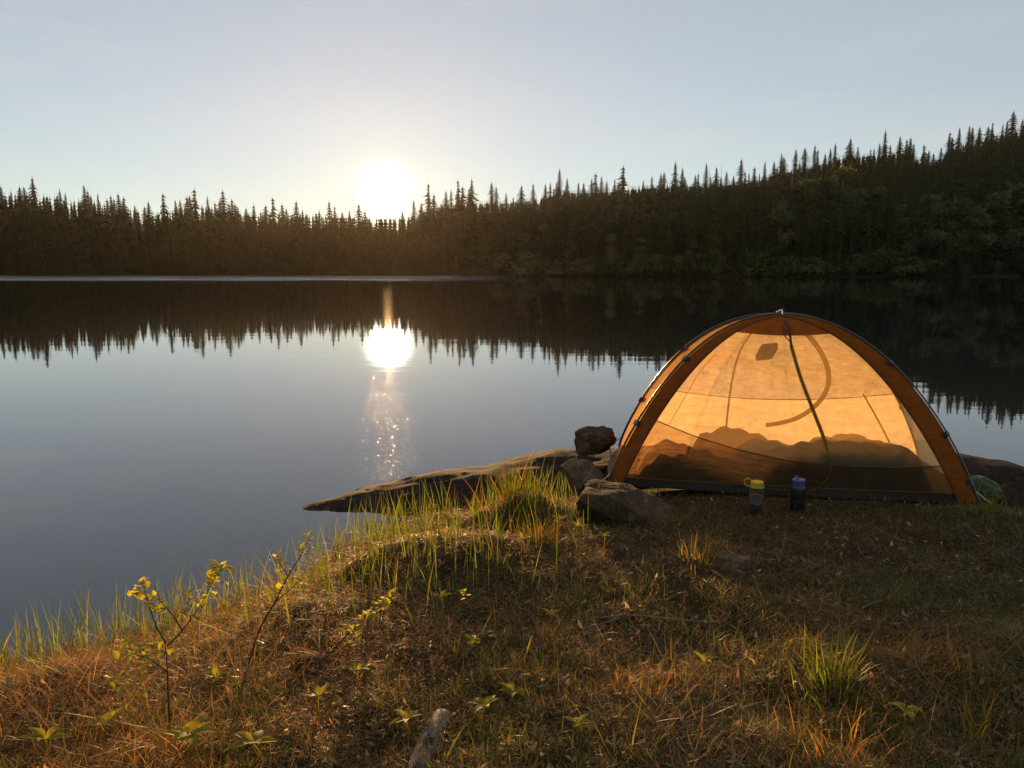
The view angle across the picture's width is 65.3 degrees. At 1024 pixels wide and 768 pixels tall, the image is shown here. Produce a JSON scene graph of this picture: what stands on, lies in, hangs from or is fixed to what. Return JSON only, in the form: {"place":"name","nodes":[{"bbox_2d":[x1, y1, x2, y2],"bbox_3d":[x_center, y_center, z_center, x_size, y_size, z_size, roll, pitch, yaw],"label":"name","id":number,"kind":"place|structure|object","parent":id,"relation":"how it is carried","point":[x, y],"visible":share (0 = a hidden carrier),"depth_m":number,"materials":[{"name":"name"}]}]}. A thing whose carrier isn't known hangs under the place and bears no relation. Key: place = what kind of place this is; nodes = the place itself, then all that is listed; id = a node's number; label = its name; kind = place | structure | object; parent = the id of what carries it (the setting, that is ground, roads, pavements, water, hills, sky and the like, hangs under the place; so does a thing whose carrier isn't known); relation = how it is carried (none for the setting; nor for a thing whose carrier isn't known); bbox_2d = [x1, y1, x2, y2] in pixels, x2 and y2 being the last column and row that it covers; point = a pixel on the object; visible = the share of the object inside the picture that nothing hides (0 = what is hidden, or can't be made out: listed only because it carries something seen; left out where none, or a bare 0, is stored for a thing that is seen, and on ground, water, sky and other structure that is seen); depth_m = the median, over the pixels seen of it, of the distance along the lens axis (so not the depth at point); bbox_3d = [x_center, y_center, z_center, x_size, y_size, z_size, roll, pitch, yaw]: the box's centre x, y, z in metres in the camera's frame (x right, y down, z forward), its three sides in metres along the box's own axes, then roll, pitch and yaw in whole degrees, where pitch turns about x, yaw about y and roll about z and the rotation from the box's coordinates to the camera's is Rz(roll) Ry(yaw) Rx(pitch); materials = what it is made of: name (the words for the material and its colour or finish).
{"place":"outdoors","nodes":[
{"label":"outdoors","id":0,"kind":"place"},
{"bbox_2d":[1,299,782,610],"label":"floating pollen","id":1,"kind":"object","parent":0,"point":[303,428],"visible":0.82,"depth_m":7.76,"materials":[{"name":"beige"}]},
{"bbox_2d":[0,275,1023,670],"bbox_3d":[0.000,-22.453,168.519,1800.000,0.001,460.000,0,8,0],"label":"lake water","id":2,"kind":"structure","parent":0,"point":[204,397],"depth_m":11.62,"materials":[{"name":"blue liquid"}]},
{"bbox_2d":[0,476,1023,767],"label":"ground","id":3,"kind":"structure","parent":0,"point":[854,555],"depth_m":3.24,"materials":[{"name":"plant"}]},
{"bbox_2d":[17,723,71,756],"bbox_3d":[-1.359,1.058,2.321,0.111,0.120,0.117,6,10,35],"label":"seedling","id":4,"kind":"object","parent":3,"relation":"on","point":[38,733],"visible":0.78,"depth_m":2.32,"materials":[{"name":"green plant"}]},
{"bbox_2d":[82,706,125,741],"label":"seedling","id":5,"kind":"object","parent":3,"relation":"on","point":[108,716],"visible":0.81,"depth_m":2.39,"materials":[{"name":"green plant"}]},
{"bbox_2d":[101,560,233,742],"bbox_3d":[-0.992,0.785,2.267,0.419,0.602,0.148,2,8,11],"label":"sapling","id":6,"kind":"object","parent":3,"relation":"on","point":[212,577],"visible":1,"depth_m":2.26,"materials":[{"name":"green plant"}]},
{"bbox_2d":[161,719,199,752],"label":"seedling","id":7,"kind":"object","parent":3,"relation":"on","point":[175,733],"visible":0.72,"depth_m":2.21,"materials":[{"name":"green plant"}]},
{"bbox_2d":[171,712,219,757],"bbox_3d":[-0.877,1.008,2.213,0.116,0.126,0.152,-5,10,-33],"label":"seedling","id":8,"kind":"object","parent":3,"relation":"on","point":[193,739],"visible":0.9,"depth_m":2.21,"materials":[{"name":"green plant"}]},
{"bbox_2d":[200,663,230,690],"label":"seedling","id":9,"kind":"object","parent":3,"relation":"on","point":[214,669],"visible":0.83,"depth_m":2.67,"materials":[{"name":"green plant"}]},
{"bbox_2d":[223,730,277,760],"bbox_3d":[-0.720,1.018,2.189,0.144,0.115,0.111,-7,11,-39],"label":"seedling","id":10,"kind":"object","parent":3,"relation":"on","point":[249,738],"visible":0.92,"depth_m":2.20,"materials":[{"name":"green plant"}]},
{"bbox_2d":[249,531,316,662],"bbox_3d":[-0.818,0.771,2.822,0.272,0.521,0.085,0,8,0],"label":"sapling","id":11,"kind":"object","parent":3,"relation":"on","point":[276,570],"visible":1,"depth_m":2.81,"materials":[{"name":"green plant"}]},
{"bbox_2d":[298,683,329,716],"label":"seedling","id":12,"kind":"object","parent":3,"relation":"on","point":[318,690],"visible":0.92,"depth_m":2.45,"materials":[{"name":"green plant"}]},
{"bbox_2d":[0,446,629,761],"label":"shore grass","id":13,"kind":"structure","parent":3,"relation":"on","point":[353,524],"depth_m":3.72,"materials":[{"name":"plant"}]},
{"bbox_2d":[341,661,371,688],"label":"seedling","id":14,"kind":"object","parent":3,"relation":"on","point":[358,665],"visible":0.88,"depth_m":2.60,"materials":[{"name":"green plant"}]},
{"bbox_2d":[325,587,397,660],"bbox_3d":[-0.537,0.865,2.800,0.287,0.285,0.080,-1,8,-4],"label":"sapling","id":15,"kind":"object","parent":3,"relation":"on","point":[370,613],"visible":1,"depth_m":2.80,"materials":[{"name":"green plant"}]},
{"bbox_2d":[389,707,421,738],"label":"seedling","id":16,"kind":"object","parent":3,"relation":"on","point":[407,713],"visible":0.94,"depth_m":2.30,"materials":[{"name":"green plant"}]},
{"bbox_2d":[406,708,451,767],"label":"birch log","id":17,"kind":"object","parent":3,"relation":"on","point":[440,713],"visible":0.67,"depth_m":2.26,"materials":[{"name":"wood"}]},
{"bbox_2d":[432,590,454,612],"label":"seedling","id":18,"kind":"object","parent":3,"relation":"on","point":[441,594],"visible":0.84,"depth_m":3.18,"materials":[{"name":"green plant"}]},
{"bbox_2d":[457,589,479,650],"bbox_3d":[-0.151,0.849,2.811,0.079,0.287,0.079,0,8,0],"label":"sapling","id":19,"kind":"object","parent":3,"relation":"on","point":[475,640],"visible":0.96,"depth_m":2.79,"materials":[{"name":"green plant"}]},
{"bbox_2d":[468,695,497,727],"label":"seedling","id":20,"kind":"object","parent":3,"relation":"on","point":[480,702],"visible":0.91,"depth_m":2.38,"materials":[{"name":"green plant"}]},
{"bbox_2d":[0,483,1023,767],"bbox_3d":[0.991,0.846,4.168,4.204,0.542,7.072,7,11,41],"label":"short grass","id":21,"kind":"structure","parent":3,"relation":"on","point":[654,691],"depth_m":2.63,"materials":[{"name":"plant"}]},
{"bbox_2d":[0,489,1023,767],"bbox_3d":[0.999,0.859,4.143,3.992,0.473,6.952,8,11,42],"label":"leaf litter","id":22,"kind":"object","parent":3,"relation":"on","point":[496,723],"visible":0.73,"depth_m":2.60,"materials":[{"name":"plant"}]},
{"bbox_2d":[500,680,525,705],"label":"seedling","id":23,"kind":"object","parent":3,"relation":"on","point":[509,685],"visible":0.87,"depth_m":2.50,"materials":[{"name":"green plant"}]},
{"bbox_2d":[467,450,567,515],"bbox_3d":[0.071,0.576,4.653,0.571,0.374,0.552,6,10,34],"label":"grass tuft","id":24,"kind":"object","parent":3,"relation":"on","point":[506,491],"visible":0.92,"depth_m":4.67,"materials":[{"name":"plant"}]},
{"bbox_2d":[505,530,535,551],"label":"seedling","id":25,"kind":"object","parent":3,"relation":"on","point":[519,533],"visible":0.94,"depth_m":3.68,"materials":[{"name":"green plant"}]},
{"bbox_2d":[508,509,571,546],"bbox_3d":[0.154,0.710,3.990,0.361,0.209,0.296,-3,9,-19],"label":"grass tuft","id":26,"kind":"object","parent":3,"relation":"on","point":[538,533],"visible":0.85,"depth_m":3.96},
{"bbox_2d":[563,713,592,740],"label":"seedling","id":27,"kind":"object","parent":3,"relation":"on","point":[580,720],"visible":0.91,"depth_m":2.31,"materials":[{"name":"green plant"}]},
{"bbox_2d":[561,459,603,496],"bbox_3d":[0.473,0.617,5.242,0.279,0.256,0.206,-4,9,-29],"label":"stone","id":28,"kind":"object","parent":3,"relation":"on","point":[576,471],"visible":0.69,"depth_m":5.18,"materials":[{"name":"stone"}]},
{"bbox_2d":[576,479,678,527],"bbox_3d":[0.670,0.788,4.591,0.564,0.409,0.408,2,8,14],"label":"stone","id":29,"kind":"object","parent":3,"relation":"on","point":[623,503],"visible":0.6,"depth_m":4.44,"materials":[{"name":"stone"}]},
{"bbox_2d":[616,659,675,708],"bbox_3d":[0.431,0.942,2.556,0.203,0.109,0.215,0,8,0],"label":"grass tuft","id":30,"kind":"object","parent":3,"relation":"on","point":[648,682],"visible":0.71,"depth_m":2.56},
{"bbox_2d":[579,614,726,634],"bbox_3d":[0.531,0.923,3.119,0.615,0.048,0.138,-2,8,-14],"label":"stick","id":31,"kind":"object","parent":3,"relation":"on","point":[686,620],"visible":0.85,"depth_m":3.12,"materials":[{"name":"brown wood"}]},
{"bbox_2d":[303,448,1023,514],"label":"rock slab","id":32,"kind":"object","parent":3,"relation":"on","point":[1004,473],"visible":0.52,"depth_m":5.83,"materials":[{"name":"stone"}]},
{"bbox_2d":[574,426,616,455],"bbox_3d":[0.635,0.423,6.061,0.338,0.201,0.297,0,8,0],"label":"stone","id":33,"kind":"object","parent":32,"relation":"on","point":[591,440],"visible":1,"depth_m":5.96,"materials":[{"name":"stone"}]},
{"bbox_2d":[593,462,607,470],"bbox_3d":[0.648,0.619,5.999,0.208,0.033,0.145,-1,8,-5],"label":"stone","id":34,"kind":"object","parent":32,"relation":"on","point":[602,465],"visible":0.33,"depth_m":5.97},
{"bbox_2d":[964,475,1003,505],"bbox_3d":[3.027,0.691,5.198,0.314,0.219,0.242,0,8,0],"label":"stuff sack","id":35,"kind":"object","parent":32,"relation":"on","point":[988,486],"visible":0.38,"depth_m":5.11,"materials":[{"name":"green fabric"}]},
{"bbox_2d":[670,531,733,579],"bbox_3d":[0.863,0.779,3.658,0.291,0.146,0.355,0,8,0],"label":"grass tuft","id":36,"kind":"object","parent":3,"relation":"on","point":[704,551],"visible":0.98,"depth_m":3.70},
{"bbox_2d":[693,651,717,673],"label":"seedling","id":37,"kind":"object","parent":3,"relation":"on","point":[705,657],"visible":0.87,"depth_m":2.67,"materials":[{"name":"green plant"}]},
{"bbox_2d":[711,550,750,571],"bbox_3d":[0.999,0.834,3.670,0.176,0.093,0.102,4,9,28],"label":"stone","id":38,"kind":"object","parent":3,"relation":"on","point":[736,559],"visible":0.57,"depth_m":3.64,"materials":[{"name":"stone"}]},
{"bbox_2d":[744,478,764,514],"bbox_3d":[1.367,0.633,4.498,0.105,0.200,0.083,0,8,-1],"label":"water bottle","id":39,"kind":"object","parent":3,"relation":"on","point":[756,501],"visible":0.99,"depth_m":4.47,"materials":[{"name":"grey plastic"}]},
{"bbox_2d":[790,475,805,512],"bbox_3d":[1.630,0.621,4.546,0.083,0.209,0.083,5,10,31],"label":"water bottle","id":40,"kind":"object","parent":3,"relation":"on","point":[798,493],"visible":0.96,"depth_m":4.52,"materials":[{"name":"plastic"}]},
{"bbox_2d":[603,309,997,507],"bbox_3d":[1.783,0.098,5.376,2.342,1.201,1.235,2,8,11],"label":"dome tent","id":41,"kind":"object","parent":3,"relation":"on","point":[790,378],"visible":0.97,"depth_m":5.21,"materials":[{"name":"fabric"}]},
{"bbox_2d":[698,426,786,448],"bbox_3d":[1.669,0.422,5.674,0.780,0.234,0.470,2,8,11],"label":"sleeping bag","id":42,"kind":"object","parent":41,"relation":"on","point":[730,437],"visible":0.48,"depth_m":5.60,"materials":[{"name":"fabric"}]},
{"bbox_2d":[739,438,791,453],"bbox_3d":[1.825,0.472,5.486,0.600,0.189,0.350,2,8,11],"label":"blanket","id":43,"kind":"object","parent":41,"relation":"on","point":[756,445],"visible":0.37,"depth_m":5.44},
{"bbox_2d":[762,438,921,467],"bbox_3d":[2.047,0.498,5.029,1.050,0.266,0.480,2,8,11],"label":"sleeping bag","id":44,"kind":"object","parent":41,"relation":"on","point":[846,453],"visible":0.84,"depth_m":4.88,"materials":[{"name":"fabric"}]},
{"bbox_2d":[832,433,883,443],"bbox_3d":[2.386,0.450,5.593,0.540,0.201,0.440,2,8,11],"label":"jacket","id":45,"kind":"object","parent":41,"relation":"in","point":[841,436],"visible":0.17,"depth_m":5.57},
{"bbox_2d":[846,437,877,444],"bbox_3d":[2.327,0.456,5.335,0.268,0.195,0.188,3,9,17],"label":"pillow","id":46,"kind":"object","parent":41,"relation":"on","point":[857,439],"visible":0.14,"depth_m":5.30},
{"bbox_2d":[759,692,915,767],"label":"grass tuft","id":47,"kind":"object","parent":3,"relation":"on","point":[850,734],"visible":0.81,"depth_m":2.22,"materials":[{"name":"plant"}]},
{"bbox_2d":[784,622,894,719],"bbox_3d":[1.005,0.902,2.513,0.411,0.220,0.309,-7,11,-40],"label":"grass tuft","id":48,"kind":"object","parent":3,"relation":"on","point":[822,670],"visible":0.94,"depth_m":2.53,"materials":[{"name":"plant"}]},
{"bbox_2d":[889,701,920,733],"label":"seedling","id":49,"kind":"object","parent":3,"relation":"on","point":[907,710],"visible":0.91,"depth_m":2.31,"materials":[{"name":"green plant"}]},
{"bbox_2d":[921,684,1023,767],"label":"grass tuft","id":50,"kind":"object","parent":3,"relation":"on","point":[984,714],"visible":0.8,"depth_m":2.33,"materials":[{"name":"plant"}]},
{"bbox_2d":[961,490,1014,519],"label":"grass tuft","id":51,"kind":"object","parent":3,"relation":"on","point":[986,508],"visible":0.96,"depth_m":4.23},
{"bbox_2d":[0,0,1023,233],"label":"sky","id":52,"kind":"structure","parent":0,"point":[313,104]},
{"bbox_2d":[1,254,1023,276],"bbox_3d":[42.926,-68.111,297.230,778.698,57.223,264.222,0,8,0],"label":"hills","id":53,"kind":"structure","parent":0,"point":[851,274],"depth_m":213.17,"materials":[{"name":"plant"}]},
{"bbox_2d":[25,179,39,209],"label":"spruce tree","id":54,"kind":"object","parent":53,"relation":"on","point":[32,191],"visible":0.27,"depth_m":257.23,"materials":[{"name":"green plant"}]},
{"bbox_2d":[80,183,97,217],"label":"spruce tree","id":55,"kind":"object","parent":53,"relation":"on","point":[84,197],"visible":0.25,"depth_m":250.88,"materials":[{"name":"green plant"}]},
{"bbox_2d":[159,192,170,222],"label":"spruce tree","id":56,"kind":"object","parent":53,"relation":"on","point":[163,206],"visible":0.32,"depth_m":259.58,"materials":[{"name":"green plant"}]},
{"bbox_2d":[189,188,200,230],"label":"spruce tree","id":57,"kind":"object","parent":53,"relation":"on","point":[194,206],"visible":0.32,"depth_m":259.19,"materials":[{"name":"green plant"}]},
{"bbox_2d":[215,189,228,221],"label":"spruce tree","id":58,"kind":"object","parent":53,"relation":"on","point":[223,207],"visible":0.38,"depth_m":259.17,"materials":[{"name":"green plant"}]},
{"bbox_2d":[354,203,364,245],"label":"spruce tree","id":59,"kind":"object","parent":53,"relation":"on","point":[358,219],"visible":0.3,"depth_m":254.59,"materials":[{"name":"green plant"}]},
{"bbox_2d":[418,182,433,223],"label":"spruce tree","id":60,"kind":"object","parent":53,"relation":"on","point":[427,196],"visible":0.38,"depth_m":266.65,"materials":[{"name":"green plant"}]},
{"bbox_2d":[454,181,465,206],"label":"spruce tree","id":61,"kind":"object","parent":53,"relation":"on","point":[457,198],"visible":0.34,"depth_m":269.74,"materials":[{"name":"green plant"}]},
{"bbox_2d":[467,179,479,212],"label":"spruce tree","id":62,"kind":"object","parent":53,"relation":"on","point":[472,197],"visible":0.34,"depth_m":270.03,"materials":[{"name":"green plant"}]},
{"bbox_2d":[487,182,496,212],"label":"spruce tree","id":63,"kind":"object","parent":53,"relation":"on","point":[491,193],"visible":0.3,"depth_m":272.78,"materials":[{"name":"green plant"}]},
{"bbox_2d":[473,252,520,271],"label":"bush","id":64,"kind":"object","parent":53,"relation":"on","point":[499,258],"visible":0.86,"depth_m":229.97,"materials":[{"name":"green plant"}]},
{"bbox_2d":[0,129,1023,276],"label":"forest","id":65,"kind":"object","parent":53,"relation":"on","point":[37,239],"visible":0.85,"depth_m":234.05,"materials":[{"name":"plant"}]},
{"bbox_2d":[516,185,526,212],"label":"spruce tree","id":66,"kind":"object","parent":53,"relation":"on","point":[521,195],"visible":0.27,"depth_m":283.18,"materials":[{"name":"green plant"}]},
{"bbox_2d":[509,250,547,274],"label":"bush","id":67,"kind":"object","parent":53,"relation":"on","point":[527,259],"visible":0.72,"depth_m":219.76,"materials":[{"name":"plant"}]},
{"bbox_2d":[544,260,571,274],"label":"bush","id":68,"kind":"object","parent":53,"relation":"on","point":[557,269],"visible":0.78,"depth_m":209.98,"materials":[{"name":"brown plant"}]},
{"bbox_2d":[565,257,607,273],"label":"bush","id":69,"kind":"object","parent":53,"relation":"on","point":[583,264],"visible":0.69,"depth_m":202.11,"materials":[{"name":"plant"}]},
{"bbox_2d":[604,233,617,272],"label":"birch tree","id":70,"kind":"object","parent":53,"relation":"on","point":[611,238],"visible":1,"depth_m":199.29,"materials":[{"name":"green plant"}]},
{"bbox_2d":[613,165,631,197],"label":"spruce tree","id":71,"kind":"object","parent":53,"relation":"on","point":[623,183],"visible":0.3,"depth_m":271.81,"materials":[{"name":"green plant"}]},
{"bbox_2d":[623,259,650,275],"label":"bush","id":72,"kind":"object","parent":53,"relation":"on","point":[642,263],"visible":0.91,"depth_m":193.66,"materials":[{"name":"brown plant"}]},
{"bbox_2d":[631,237,648,262],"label":"birch tree","id":73,"kind":"object","parent":53,"relation":"on","point":[640,256],"visible":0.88,"depth_m":194.94,"materials":[{"name":"green plant"}]},
{"bbox_2d":[637,254,680,275],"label":"bush","id":74,"kind":"object","parent":53,"relation":"on","point":[655,258],"visible":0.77,"depth_m":192.31,"materials":[{"name":"plant"}]},
{"bbox_2d":[669,162,681,194],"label":"spruce tree","id":75,"kind":"object","parent":53,"relation":"on","point":[675,179],"visible":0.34,"depth_m":273.86,"materials":[{"name":"green plant"}]},
{"bbox_2d":[668,255,699,274],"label":"bush","id":76,"kind":"object","parent":53,"relation":"on","point":[679,259],"visible":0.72,"depth_m":190.56,"materials":[{"name":"plant"}]},
{"bbox_2d":[684,237,701,265],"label":"birch tree","id":77,"kind":"object","parent":53,"relation":"on","point":[693,245],"visible":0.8,"depth_m":192.43,"materials":[{"name":"green plant"}]},
{"bbox_2d":[694,254,742,273],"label":"bush","id":78,"kind":"object","parent":53,"relation":"on","point":[721,260],"visible":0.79,"depth_m":188.12,"materials":[{"name":"green plant"}]},
{"bbox_2d":[734,160,747,186],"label":"spruce tree","id":79,"kind":"object","parent":53,"relation":"on","point":[741,172],"visible":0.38,"depth_m":283.64,"materials":[{"name":"green plant"}]},
{"bbox_2d":[733,249,787,276],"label":"bush","id":80,"kind":"object","parent":53,"relation":"on","point":[751,261],"visible":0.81,"depth_m":187.65,"materials":[{"name":"green plant"}]},
{"bbox_2d":[761,200,798,256],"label":"birch tree","id":81,"kind":"object","parent":53,"relation":"on","point":[786,218],"visible":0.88,"depth_m":190.95,"materials":[{"name":"green plant"}]},
{"bbox_2d":[755,253,804,275],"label":"bush","id":82,"kind":"object","parent":53,"relation":"on","point":[784,261],"visible":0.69,"depth_m":188.05,"materials":[{"name":"green plant"}]},
{"bbox_2d":[781,182,807,228],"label":"birch tree","id":83,"kind":"object","parent":53,"relation":"on","point":[795,187],"visible":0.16,"depth_m":201.27,"materials":[{"name":"green plant"}]},
{"bbox_2d":[798,147,809,175],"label":"spruce tree","id":84,"kind":"object","parent":53,"relation":"on","point":[804,163],"visible":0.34,"depth_m":289.07,"materials":[{"name":"green plant"}]},
{"bbox_2d":[795,177,829,236],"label":"birch tree","id":85,"kind":"object","parent":53,"relation":"on","point":[810,186],"visible":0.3,"depth_m":200.46,"materials":[{"name":"green plant"}]},
{"bbox_2d":[792,257,840,274],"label":"bush","id":86,"kind":"object","parent":53,"relation":"on","point":[805,268],"visible":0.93,"depth_m":187.38,"materials":[{"name":"green plant"}]},
{"bbox_2d":[807,176,865,258],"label":"birch tree","id":87,"kind":"object","parent":53,"relation":"on","point":[828,184],"visible":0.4,"depth_m":197.87,"materials":[{"name":"green plant"}]},
{"bbox_2d":[830,164,866,236],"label":"birch tree","id":88,"kind":"object","parent":53,"relation":"on","point":[842,174],"visible":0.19,"depth_m":202.78,"materials":[{"name":"green plant"}]},
{"bbox_2d":[841,138,858,164],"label":"spruce tree","id":89,"kind":"object","parent":53,"relation":"on","point":[849,154],"visible":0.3,"depth_m":296.50,"materials":[{"name":"green plant"}]},
{"bbox_2d":[842,188,877,240],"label":"birch tree","id":90,"kind":"object","parent":53,"relation":"on","point":[863,196],"visible":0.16,"depth_m":199.24,"materials":[{"name":"green plant"}]},
{"bbox_2d":[844,253,878,273],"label":"bush","id":91,"kind":"object","parent":53,"relation":"on","point":[862,262],"visible":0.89,"depth_m":189.02,"materials":[{"name":"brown plant"}]},
{"bbox_2d":[862,186,898,248],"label":"birch tree","id":92,"kind":"object","parent":53,"relation":"on","point":[876,194],"visible":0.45,"depth_m":197.51,"materials":[{"name":"green plant"}]},
{"bbox_2d":[876,131,889,158],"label":"spruce tree","id":93,"kind":"object","parent":53,"relation":"on","point":[884,148],"visible":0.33,"depth_m":303.73,"materials":[{"name":"green plant"}]},
{"bbox_2d":[863,246,913,276],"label":"bush","id":94,"kind":"object","parent":53,"relation":"on","point":[881,259],"visible":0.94,"depth_m":189.92,"materials":[{"name":"green plant"}]},
{"bbox_2d":[898,256,933,274],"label":"bush","id":95,"kind":"object","parent":53,"relation":"on","point":[917,265],"visible":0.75,"depth_m":191.38,"materials":[{"name":"plant"}]},
{"bbox_2d":[895,210,939,258],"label":"birch tree","id":96,"kind":"object","parent":53,"relation":"on","point":[918,222],"visible":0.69,"depth_m":194.21,"materials":[{"name":"green plant"}]},
{"bbox_2d":[919,258,946,272],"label":"bush","id":97,"kind":"object","parent":53,"relation":"on","point":[935,262],"visible":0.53,"depth_m":193.34,"materials":[{"name":"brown plant"}]},
{"bbox_2d":[915,193,963,261],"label":"birch tree","id":98,"kind":"object","parent":53,"relation":"on","point":[934,202],"visible":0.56,"depth_m":195.32,"materials":[{"name":"green plant"}]},
{"bbox_2d":[947,195,980,251],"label":"birch tree","id":99,"kind":"object","parent":53,"relation":"on","point":[963,203],"visible":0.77,"depth_m":196.59,"materials":[{"name":"green plant"}]},
{"bbox_2d":[958,204,1001,266],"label":"birch tree","id":100,"kind":"object","parent":53,"relation":"on","point":[984,220],"visible":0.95,"depth_m":195.85,"materials":[{"name":"green plant"}]},
{"bbox_2d":[981,190,1023,259],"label":"birch tree","id":101,"kind":"object","parent":53,"relation":"on","point":[994,199],"visible":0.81,"depth_m":199.53,"materials":[{"name":"green plant"}]},
{"bbox_2d":[996,180,1023,224],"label":"birch tree","id":102,"kind":"object","parent":53,"relation":"on","point":[1019,186],"visible":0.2,"depth_m":205.22,"materials":[{"name":"green plant"}]},
{"bbox_2d":[1004,112,1018,137],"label":"spruce tree","id":103,"kind":"object","parent":53,"relation":"on","point":[1013,119],"visible":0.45,"depth_m":317.77,"materials":[{"name":"green plant"}]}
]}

